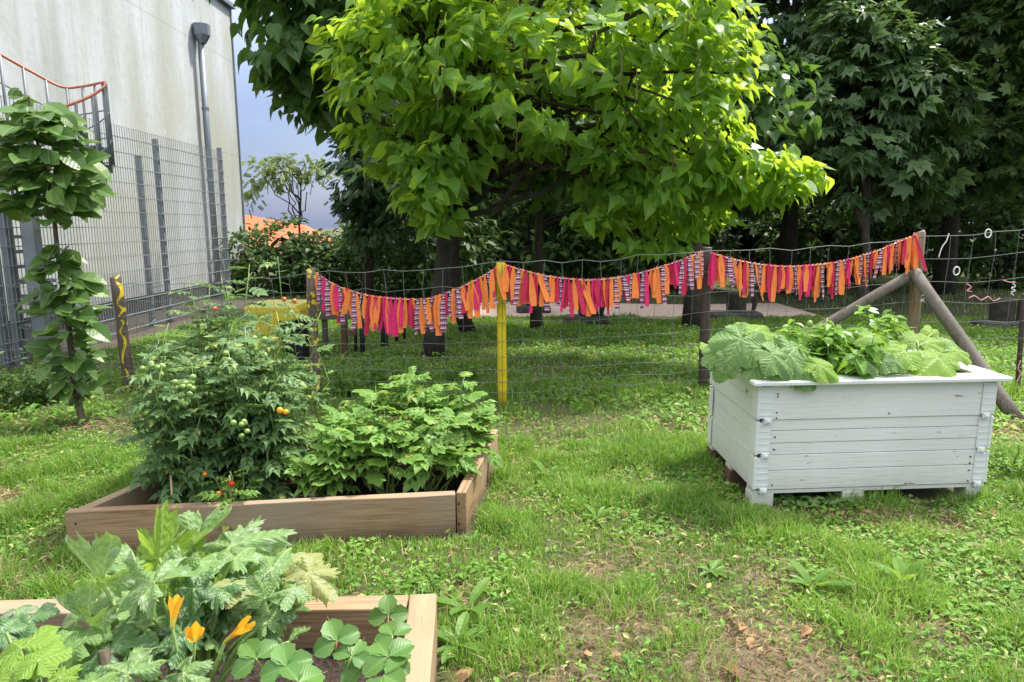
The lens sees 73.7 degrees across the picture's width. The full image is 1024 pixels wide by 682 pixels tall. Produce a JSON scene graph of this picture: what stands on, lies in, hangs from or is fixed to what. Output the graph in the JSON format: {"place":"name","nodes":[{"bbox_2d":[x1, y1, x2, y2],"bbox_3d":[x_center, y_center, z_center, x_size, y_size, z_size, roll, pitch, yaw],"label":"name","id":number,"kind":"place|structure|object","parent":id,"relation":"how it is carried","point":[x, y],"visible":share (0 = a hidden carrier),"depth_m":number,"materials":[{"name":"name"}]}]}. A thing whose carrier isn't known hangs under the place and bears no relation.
{"place":"outdoors","nodes":[
{"label":"outdoors","id":0,"kind":"place"},
{"bbox_2d":[0,299,305,382],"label":"paving","id":1,"kind":"structure","parent":0,"point":[179,321],"depth_m":10.48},
{"bbox_2d":[0,53,114,366],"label":"metal staircase","id":2,"kind":"structure","parent":1,"relation":"on","point":[32,244],"depth_m":7.66,"materials":[{"name":"grey metal"}]},
{"bbox_2d":[0,95,231,365],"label":"fence","id":3,"kind":"object","parent":1,"relation":"on","point":[7,258],"visible":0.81,"depth_m":10.04,"materials":[{"name":"grey metal"}]},
{"bbox_2d":[0,228,1023,681],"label":"ground","id":4,"kind":"structure","parent":0,"point":[926,494],"depth_m":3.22,"materials":[{"name":"green plant"}]},
{"bbox_2d":[0,347,66,409],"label":"tall weed","id":5,"kind":"object","parent":4,"relation":"on","point":[32,394],"visible":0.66,"depth_m":5.64,"materials":[{"name":"green plant"}]},
{"bbox_2d":[0,364,83,401],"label":"tall weed","id":6,"kind":"object","parent":4,"relation":"on","point":[44,385],"visible":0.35,"depth_m":5.74,"materials":[{"name":"green plant"}]},
{"bbox_2d":[0,87,120,426],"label":"young tree","id":7,"kind":"object","parent":4,"relation":"on","point":[74,183],"visible":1,"depth_m":4.89,"materials":[{"name":"green plant"}]},
{"bbox_2d":[0,0,246,344],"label":"building","id":8,"kind":"structure","parent":4,"relation":"on","point":[164,68],"depth_m":11.73,"materials":[{"name":"paint"}]},
{"bbox_2d":[0,594,437,681],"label":"raised bed","id":9,"kind":"object","parent":4,"relation":"on","point":[421,620],"visible":0.23,"depth_m":2.34,"materials":[{"name":"brown wood"}]},
{"bbox_2d":[0,592,119,681],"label":"squash plant","id":10,"kind":"object","parent":9,"relation":"on","point":[51,649],"visible":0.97,"depth_m":1.70,"materials":[{"name":"green plant"}]},
{"bbox_2d":[56,500,341,681],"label":"zucchini plant","id":11,"kind":"object","parent":9,"relation":"on","point":[193,618],"visible":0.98,"depth_m":1.90,"materials":[{"name":"green plant"}]},
{"bbox_2d":[231,616,368,681],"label":"strawberry plant","id":12,"kind":"object","parent":9,"relation":"on","point":[288,660],"visible":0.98,"depth_m":1.75,"materials":[{"name":"green plant"}]},
{"bbox_2d":[340,594,414,681],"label":"strawberry plant","id":13,"kind":"object","parent":9,"relation":"on","point":[389,654],"visible":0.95,"depth_m":1.80,"materials":[{"name":"green plant"}]},
{"bbox_2d":[243,300,318,360],"bbox_3d":[-2.622,-0.063,7.849,0.637,0.755,0.700,0,10,0],"label":"yellow container","id":14,"kind":"object","parent":4,"relation":"on","point":[303,350],"visible":0.37,"depth_m":7.54,"materials":[{"name":"plastic"}]},
{"bbox_2d":[65,429,497,552],"bbox_3d":[-1.073,0.786,3.776,1.964,0.232,1.286,0,10,0],"label":"raised bed","id":15,"kind":"object","parent":4,"relation":"on","point":[124,515],"visible":0.45,"depth_m":3.29,"materials":[{"name":"brown wood"}]},
{"bbox_2d":[146,319,169,494],"bbox_3d":[-1.761,0.387,3.412,0.054,1.003,0.054,0,10,0],"label":"tomato rod","id":16,"kind":"object","parent":15,"relation":"on","point":[154,359],"visible":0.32,"depth_m":3.35,"materials":[{"name":"grey metal"}]},
{"bbox_2d":[170,475,172,494],"bbox_3d":[-1.630,0.776,3.275,0.018,0.279,0.010,0,10,0],"label":"bamboo stick","id":17,"kind":"object","parent":15,"relation":"on","point":[171,489],"visible":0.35,"depth_m":3.26,"materials":[{"name":"beige wood"}]},
{"bbox_2d":[111,323,256,503],"bbox_3d":[-1.655,0.401,3.453,0.696,0.999,0.809,0,10,0],"label":"tomato plant","id":18,"kind":"object","parent":15,"relation":"on","point":[180,454],"visible":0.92,"depth_m":3.32,"materials":[{"name":"green plant"}]},
{"bbox_2d":[135,278,263,475],"bbox_3d":[-1.714,0.238,3.985,0.786,1.192,0.769,0,10,0],"label":"tomato plant","id":19,"kind":"object","parent":15,"relation":"in","point":[210,324],"visible":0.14,"depth_m":3.90,"materials":[{"name":"green plant"}]},
{"bbox_2d":[195,466,263,532],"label":"tomato plant","id":20,"kind":"object","parent":15,"relation":"on","point":[220,495],"visible":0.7,"depth_m":3.29,"materials":[{"name":"green plant"}]},
{"bbox_2d":[237,314,251,460],"bbox_3d":[-1.396,0.353,3.609,0.054,1.003,0.054,0,10,0],"label":"tomato rod","id":21,"kind":"object","parent":15,"relation":"on","point":[242,343],"visible":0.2,"depth_m":3.55,"materials":[{"name":"grey metal"}]},
{"bbox_2d":[189,311,319,500],"bbox_3d":[-1.360,0.408,3.558,0.684,1.112,0.723,0,10,0],"label":"tomato plant","id":22,"kind":"object","parent":15,"relation":"on","point":[271,471],"visible":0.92,"depth_m":3.47,"materials":[{"name":"green plant"}]},
{"bbox_2d":[190,256,334,477],"bbox_3d":[-1.440,0.172,3.909,0.810,1.298,0.764,5,11,25],"label":"tomato plant","id":23,"kind":"object","parent":15,"relation":"on","point":[264,341],"visible":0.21,"depth_m":3.82,"materials":[{"name":"green plant"}]},
{"bbox_2d":[282,297,335,451],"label":"tomato plant","id":24,"kind":"object","parent":15,"relation":"on","point":[312,330],"visible":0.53,"depth_m":4.02,"materials":[{"name":"green plant"}]},
{"bbox_2d":[280,409,386,497],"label":"potato plant","id":25,"kind":"object","parent":15,"relation":"on","point":[330,473],"visible":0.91,"depth_m":3.44,"materials":[{"name":"green plant"}]},
{"bbox_2d":[311,386,403,443],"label":"potato plant","id":26,"kind":"object","parent":15,"relation":"on","point":[363,393],"visible":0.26,"depth_m":3.95,"materials":[{"name":"green plant"}]},
{"bbox_2d":[333,392,424,493],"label":"potato plant","id":27,"kind":"object","parent":15,"relation":"on","point":[387,452],"visible":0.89,"depth_m":3.50,"materials":[{"name":"green plant"}]},
{"bbox_2d":[379,366,466,436],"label":"potato plant","id":28,"kind":"object","parent":15,"relation":"on","point":[414,395],"visible":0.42,"depth_m":3.90,"materials":[{"name":"green plant"}]},
{"bbox_2d":[397,407,492,492],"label":"potato plant","id":29,"kind":"object","parent":15,"relation":"on","point":[439,452],"visible":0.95,"depth_m":3.56,"materials":[{"name":"green plant"}]},
{"bbox_2d":[420,371,504,467],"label":"potato plant","id":30,"kind":"object","parent":15,"relation":"on","point":[480,437],"visible":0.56,"depth_m":3.92,"materials":[{"name":"green plant"}]},
{"bbox_2d":[245,215,333,247],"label":"house","id":31,"kind":"structure","parent":4,"relation":"on","point":[254,220],"depth_m":47.62,"materials":[{"name":"tile"}]},
{"bbox_2d":[271,350,309,385],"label":"tall weed","id":32,"kind":"object","parent":4,"relation":"on","point":[290,362],"visible":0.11,"depth_m":6.37,"materials":[{"name":"green plant"}]},
{"bbox_2d":[241,152,341,233],"bbox_3d":[-6.677,-3.805,20.655,3.547,3.733,2.012,0,10,0],"label":"feathery tree","id":33,"kind":"object","parent":4,"relation":"on","point":[283,178],"visible":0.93,"depth_m":20.32,"materials":[{"name":"green plant"}]},
{"bbox_2d":[218,212,380,295],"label":"round bush","id":34,"kind":"object","parent":4,"relation":"on","point":[302,251],"visible":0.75,"depth_m":14.74,"materials":[{"name":"green plant"}]},
{"bbox_2d":[317,301,351,344],"bbox_3d":[-2.221,-0.215,8.534,0.510,0.580,0.100,0,10,0],"label":"plank rail","id":35,"kind":"object","parent":4,"relation":"on","point":[323,317],"visible":0.19,"depth_m":8.47,"materials":[{"name":"grey wood"}]},
{"bbox_2d":[341,322,355,353],"bbox_3d":[-1.930,-0.021,8.073,0.170,0.410,0.040,0,10,0],"label":"wooden marker","id":36,"kind":"object","parent":4,"relation":"on","point":[345,332],"visible":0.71,"depth_m":8.05,"materials":[{"name":"brown wood"}]},
{"bbox_2d":[354,327,356,350],"bbox_3d":[-1.888,-0.072,8.235,0.042,0.437,0.039,-4,10,-22],"label":"tree stake","id":37,"kind":"object","parent":4,"relation":"on","point":[355,343],"visible":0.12,"depth_m":8.23,"materials":[{"name":"black wood"}]},
{"bbox_2d":[320,356,392,395],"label":"tall weed","id":38,"kind":"object","parent":4,"relation":"on","point":[362,376],"visible":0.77,"depth_m":6.11,"materials":[{"name":"green plant"}]},
{"bbox_2d":[360,315,364,351],"bbox_3d":[-1.793,-0.076,8.177,0.061,0.466,0.058,-4,10,-22],"label":"tree stake","id":39,"kind":"object","parent":4,"relation":"on","point":[362,342],"visible":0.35,"depth_m":8.16,"materials":[{"name":"black wood"}]},
{"bbox_2d":[315,52,436,303],"bbox_3d":[-2.368,-3.063,12.667,2.546,4.926,2.318,0,10,0],"label":"conifer","id":40,"kind":"object","parent":4,"relation":"on","point":[366,201],"visible":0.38,"depth_m":12.52,"materials":[{"name":"green plant"}]},
{"bbox_2d":[381,321,384,346],"bbox_3d":[-1.614,-0.138,8.523,0.055,0.473,0.053,4,10,22],"label":"tree stake","id":41,"kind":"object","parent":4,"relation":"on","point":[382,335],"visible":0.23,"depth_m":8.51,"materials":[{"name":"black wood"}]},
{"bbox_2d":[385,334,387,345],"bbox_3d":[-1.583,-0.129,8.586,0.039,0.433,0.038,4,10,22],"label":"tree stake","id":42,"kind":"object","parent":4,"relation":"on","point":[386,338],"visible":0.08,"depth_m":8.59,"materials":[{"name":"black wood"}]},
{"bbox_2d":[381,576,424,596],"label":"lawn weed","id":43,"kind":"object","parent":4,"relation":"on","point":[408,582],"visible":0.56,"depth_m":2.88,"materials":[{"name":"green plant"}]},
{"bbox_2d":[403,328,405,338],"bbox_3d":[-1.441,-0.144,9.116,0.041,0.286,0.039,-4,10,-22],"label":"tree stake","id":44,"kind":"object","parent":4,"relation":"on","point":[404,333],"visible":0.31,"depth_m":9.11,"materials":[{"name":"black wood"}]},
{"bbox_2d":[369,356,443,387],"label":"tall weed","id":45,"kind":"object","parent":4,"relation":"on","point":[397,372],"visible":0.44,"depth_m":6.35,"materials":[{"name":"green plant"}]},
{"bbox_2d":[323,206,512,300],"bbox_3d":[-1.870,-1.891,14.221,3.836,2.545,2.800,0,10,0],"label":"round bush","id":46,"kind":"object","parent":4,"relation":"on","point":[414,257],"visible":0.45,"depth_m":13.87,"materials":[{"name":"green plant"}]},
{"bbox_2d":[191,0,657,332],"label":"catalpa tree","id":47,"kind":"object","parent":4,"relation":"on","point":[285,73],"visible":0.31,"depth_m":7.66,"materials":[{"name":"green plant"}]},
{"bbox_2d":[441,359,481,383],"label":"tall weed","id":48,"kind":"object","parent":4,"relation":"on","point":[474,366],"visible":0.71,"depth_m":6.51,"materials":[{"name":"green plant"}]},
{"bbox_2d":[437,611,488,663],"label":"lawn weed","id":49,"kind":"object","parent":4,"relation":"on","point":[461,621],"visible":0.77,"depth_m":2.48,"materials":[{"name":"green plant"}]},
{"bbox_2d":[453,669,473,681],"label":"dry leaf","id":50,"kind":"object","parent":4,"relation":"on","point":[464,677],"visible":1,"depth_m":2.29,"materials":[{"name":"brown plant"}]},
{"bbox_2d":[363,1,569,276],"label":"tall tree","id":51,"kind":"object","parent":4,"relation":"on","point":[492,194],"visible":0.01,"depth_m":18.54,"materials":[{"name":"green plant"}]},
{"bbox_2d":[437,576,499,614],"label":"lawn weed","id":52,"kind":"object","parent":4,"relation":"on","point":[478,589],"visible":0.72,"depth_m":2.71,"materials":[{"name":"green plant"}]},
{"bbox_2d":[0,321,1023,681],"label":"ground cover","id":53,"kind":"object","parent":4,"relation":"on","point":[668,399],"visible":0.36,"depth_m":3.56,"materials":[{"name":"green plant"}]},
{"bbox_2d":[0,414,1023,681],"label":"dry straw","id":54,"kind":"object","parent":4,"relation":"on","point":[726,616],"visible":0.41,"depth_m":2.73,"materials":[{"name":"beige plant"}]},
{"bbox_2d":[0,229,1023,422],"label":"wire fence","id":55,"kind":"object","parent":4,"relation":"on","point":[920,284],"visible":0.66,"depth_m":5.95,"materials":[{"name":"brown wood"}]},
{"bbox_2d":[315,266,506,336],"bbox_3d":[-0.842,-0.326,5.617,1.612,0.588,0.093,1,10,6],"label":"fabric bunting","id":56,"kind":"object","parent":55,"relation":"hanging from","point":[398,316],"visible":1,"depth_m":5.63,"materials":[{"name":"multicoloured fabric"}]},
{"bbox_2d":[502,250,703,316],"bbox_3d":[0.789,-0.483,5.744,1.806,0.539,0.105,-2,10,-14],"label":"fabric bunting","id":57,"kind":"object","parent":55,"relation":"hanging from","point":[519,287],"visible":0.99,"depth_m":5.74,"materials":[{"name":"multicoloured fabric"}]},
{"bbox_2d":[708,234,926,301],"bbox_3d":[2.678,-0.636,5.977,1.949,0.591,0.083,-1,10,-3],"label":"fabric bunting","id":58,"kind":"object","parent":55,"relation":"hanging from","point":[770,277],"visible":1,"depth_m":5.98,"materials":[{"name":"multicoloured fabric"}]},
{"bbox_2d":[938,233,948,256],"bbox_3d":[3.697,-0.818,5.845,0.074,0.204,0.009,0,10,0],"label":"pipe cleaner","id":59,"kind":"object","parent":55,"relation":"hanging from","point":[943,244],"visible":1,"depth_m":5.84,"materials":[{"name":"white fabric"}]},
{"bbox_2d":[953,266,959,275],"bbox_3d":[3.844,-0.605,5.902,0.062,0.082,0.011,0,10,0],"label":"pipe cleaner","id":60,"kind":"object","parent":55,"relation":"attached to","point":[958,272],"visible":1,"depth_m":5.90,"materials":[{"name":"white fabric"}]},
{"bbox_2d":[968,295,999,300],"bbox_3d":[4.096,-0.370,5.921,0.278,0.052,0.009,0,10,0],"label":"pipe cleaner","id":61,"kind":"object","parent":55,"relation":"attached to","point":[984,298],"visible":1,"depth_m":5.92,"materials":[{"name":"fabric"}]},
{"bbox_2d":[984,229,991,237],"bbox_3d":[4.079,-0.921,5.848,0.062,0.082,0.011,0,10,0],"label":"pipe cleaner","id":62,"kind":"object","parent":55,"relation":"attached to","point":[990,233],"visible":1,"depth_m":5.84,"materials":[{"name":"white fabric"}]},
{"bbox_2d":[434,176,628,288],"bbox_3d":[0.474,-2.492,16.225,4.664,3.398,2.314,0,10,0],"label":"round bush","id":63,"kind":"object","parent":4,"relation":"on","point":[566,254],"visible":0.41,"depth_m":15.97,"materials":[{"name":"green plant"}]},
{"bbox_2d":[534,459,565,475],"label":"lawn weed","id":64,"kind":"object","parent":4,"relation":"on","point":[540,464],"visible":0.49,"depth_m":4.16,"materials":[{"name":"green plant"}]},
{"bbox_2d":[304,0,834,356],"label":"catalpa tree","id":65,"kind":"object","parent":4,"relation":"on","point":[479,51],"visible":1,"depth_m":6.67,"materials":[{"name":"green plant"}]},
{"bbox_2d":[502,3,637,328],"bbox_3d":[0.585,-2.452,10.196,2.855,4.562,2.644,9,13,41],"label":"slender tree","id":66,"kind":"object","parent":4,"relation":"on","point":[536,314],"visible":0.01,"depth_m":9.93,"materials":[{"name":"brown plant"}]},
{"bbox_2d":[497,0,644,270],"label":"tall tree","id":67,"kind":"object","parent":4,"relation":"on","point":[594,6],"visible":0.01,"depth_m":17.21,"materials":[{"name":"green plant"}]},
{"bbox_2d":[564,297,608,324],"bbox_3d":[1.159,-0.506,10.619,0.660,0.458,0.400,0,10,0],"label":"log seat","id":68,"kind":"object","parent":4,"relation":"on","point":[569,318],"visible":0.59,"depth_m":10.46,"materials":[{"name":"wood"}]},
{"bbox_2d":[584,650,591,655],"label":"dry leaf","id":69,"kind":"object","parent":4,"relation":"on","point":[588,653],"visible":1,"depth_m":2.39,"materials":[{"name":"beige plant"}]},
{"bbox_2d":[583,504,615,528],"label":"lawn weed","id":70,"kind":"object","parent":4,"relation":"on","point":[601,511],"visible":0.88,"depth_m":3.54,"materials":[{"name":"green plant"}]},
{"bbox_2d":[609,653,621,658],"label":"dry leaf","id":71,"kind":"object","parent":4,"relation":"on","point":[616,656],"visible":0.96,"depth_m":2.38,"materials":[{"name":"brown plant"}]},
{"bbox_2d":[555,204,743,291],"bbox_3d":[3.218,-2.354,16.014,4.491,3.435,2.508,0,10,0],"label":"round bush","id":72,"kind":"object","parent":4,"relation":"on","point":[623,267],"visible":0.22,"depth_m":15.78,"materials":[{"name":"green plant"}]},
{"bbox_2d":[342,102,1022,273],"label":"woodland","id":73,"kind":"object","parent":4,"relation":"on","point":[747,240],"visible":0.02,"depth_m":24.43,"materials":[{"name":"green plant"}]},
{"bbox_2d":[695,559,735,577],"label":"lawn weed","id":74,"kind":"object","parent":4,"relation":"on","point":[712,568],"visible":1,"depth_m":3.00,"materials":[{"name":"green plant"}]},
{"bbox_2d":[633,19,822,327],"bbox_3d":[2.952,-2.444,10.245,2.786,4.518,2.838,-6,11,-33],"label":"slender tree","id":75,"kind":"object","parent":4,"relation":"on","point":[764,118],"visible":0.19,"depth_m":9.65,"materials":[{"name":"green plant"}]},
{"bbox_2d":[723,662,739,678],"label":"dry leaf","id":76,"kind":"object","parent":4,"relation":"on","point":[733,666],"visible":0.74,"depth_m":2.30,"materials":[{"name":"brown plant"}]},
{"bbox_2d":[710,292,762,319],"bbox_3d":[3.622,-0.589,11.107,0.829,0.459,0.400,0,10,0],"label":"log seat","id":77,"kind":"object","parent":4,"relation":"on","point":[736,304],"visible":0.73,"depth_m":10.96,"materials":[{"name":"wood"}]},
{"bbox_2d":[738,622,746,630],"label":"dry leaf","id":78,"kind":"object","parent":4,"relation":"on","point":[741,627],"visible":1,"depth_m":2.52,"materials":[{"name":"brown plant"}]},
{"bbox_2d":[746,635,754,648],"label":"dry leaf","id":79,"kind":"object","parent":4,"relation":"on","point":[749,639],"visible":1,"depth_m":2.47,"materials":[{"name":"brown plant"}]},
{"bbox_2d":[598,0,967,293],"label":"chestnut tree","id":80,"kind":"object","parent":4,"relation":"on","point":[789,24],"visible":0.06,"depth_m":14.19,"materials":[{"name":"green plant"}]},
{"bbox_2d":[800,625,812,636],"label":"dry leaf","id":81,"kind":"object","parent":4,"relation":"on","point":[806,629],"visible":1,"depth_m":2.52,"materials":[{"name":"brown plant"}]},
{"bbox_2d":[734,493,906,507],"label":"ground ivy","id":82,"kind":"object","parent":4,"relation":"on","point":[817,501],"visible":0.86,"depth_m":3.66,"materials":[{"name":"green plant"}]},
{"bbox_2d":[788,559,857,600],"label":"lawn weed","id":83,"kind":"object","parent":4,"relation":"on","point":[820,576],"visible":0.83,"depth_m":2.85,"materials":[{"name":"green plant"}]},
{"bbox_2d":[742,186,913,285],"bbox_3d":[8.020,-2.597,17.243,4.489,2.900,2.339,0,10,0],"label":"round bush","id":84,"kind":"object","parent":4,"relation":"on","point":[813,236],"visible":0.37,"depth_m":16.87,"materials":[{"name":"green plant"}]},
{"bbox_2d":[707,349,1012,507],"bbox_3d":[1.926,0.477,4.036,1.471,0.715,0.920,-1,10,-5],"label":"planter box","id":85,"kind":"object","parent":4,"relation":"on","point":[845,434],"visible":0.81,"depth_m":3.64,"materials":[{"name":"paint"}]},
{"bbox_2d":[699,322,839,392],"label":"pumpkin plant","id":86,"kind":"object","parent":85,"relation":"on","point":[728,351],"visible":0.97,"depth_m":3.56,"materials":[{"name":"green plant"}]},
{"bbox_2d":[740,327,822,392],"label":"pepper plant","id":87,"kind":"object","parent":85,"relation":"in","point":[802,346],"visible":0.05,"depth_m":3.71,"materials":[{"name":"green plant"}]},
{"bbox_2d":[779,318,858,360],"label":"pepper plant","id":88,"kind":"object","parent":85,"relation":"in","point":[802,337],"visible":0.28,"depth_m":3.83,"materials":[{"name":"green plant"}]},
{"bbox_2d":[801,320,886,378],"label":"pepper plant","id":89,"kind":"object","parent":85,"relation":"in","point":[871,349],"visible":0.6,"depth_m":3.65,"materials":[{"name":"green plant"}]},
{"bbox_2d":[837,304,914,374],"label":"pepper plant","id":90,"kind":"object","parent":85,"relation":"in","point":[893,321],"visible":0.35,"depth_m":3.94,"materials":[{"name":"green plant"}]},
{"bbox_2d":[848,320,971,376],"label":"pumpkin plant","id":91,"kind":"object","parent":85,"relation":"on","point":[935,355],"visible":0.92,"depth_m":3.68,"materials":[{"name":"green plant"}]},
{"bbox_2d":[752,0,998,314],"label":"slender tree","id":92,"kind":"object","parent":4,"relation":"on","point":[864,133],"visible":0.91,"depth_m":10.88,"materials":[{"name":"green plant"}]},
{"bbox_2d":[868,558,925,586],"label":"lawn weed","id":93,"kind":"object","parent":4,"relation":"on","point":[918,565],"visible":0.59,"depth_m":2.88,"materials":[{"name":"green plant"}]},
{"bbox_2d":[807,0,1023,294],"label":"chestnut tree","id":94,"kind":"object","parent":4,"relation":"on","point":[988,184],"visible":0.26,"depth_m":12.59,"materials":[{"name":"green plant"}]},
{"bbox_2d":[932,533,980,553],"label":"lawn weed","id":95,"kind":"object","parent":4,"relation":"on","point":[958,546],"visible":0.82,"depth_m":3.22,"materials":[{"name":"green plant"}]},
{"bbox_2d":[909,188,1023,290],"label":"round bush","id":96,"kind":"object","parent":4,"relation":"on","point":[989,214],"visible":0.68,"depth_m":16.14,"materials":[{"name":"green plant"}]},
{"bbox_2d":[932,0,1023,190],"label":"maple tree","id":97,"kind":"object","parent":4,"relation":"on","point":[1016,65],"visible":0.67,"depth_m":11.88,"materials":[{"name":"green plant"}]},
{"bbox_2d":[948,17,1023,276],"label":"tall tree","id":98,"kind":"object","parent":4,"relation":"on","point":[964,208],"depth_m":19.10,"materials":[{"name":"green plant"}]},
{"bbox_2d":[970,298,1020,328],"bbox_3d":[7.214,-0.415,10.087,0.626,0.458,0.400,0,10,0],"label":"log seat","id":99,"kind":"object","parent":4,"relation":"on","point":[998,311],"visible":0.73,"depth_m":9.96,"materials":[{"name":"wood"}]},
{"bbox_2d":[987,441,1023,479],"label":"tall weed","id":100,"kind":"object","parent":4,"relation":"on","point":[1010,467],"visible":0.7,"depth_m":4.10,"materials":[{"name":"green plant"}]},
{"bbox_2d":[229,0,997,227],"label":"sky","id":101,"kind":"structure","parent":0,"point":[261,137],"materials":[{"name":"blue"}]},
{"bbox_2d":[473,302,822,318],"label":"gravel path","id":102,"kind":"structure","parent":0,"point":[662,310],"depth_m":12.20,"materials":[{"name":"grey gravel"}]},
{"bbox_2d":[516,303,550,312],"bbox_3d":[0.376,-0.737,11.988,0.597,0.458,0.400,0,10,0],"label":"log seat","id":103,"kind":"object","parent":102,"relation":"on","point":[525,308],"visible":0.31,"depth_m":11.82,"materials":[{"name":"wood"}]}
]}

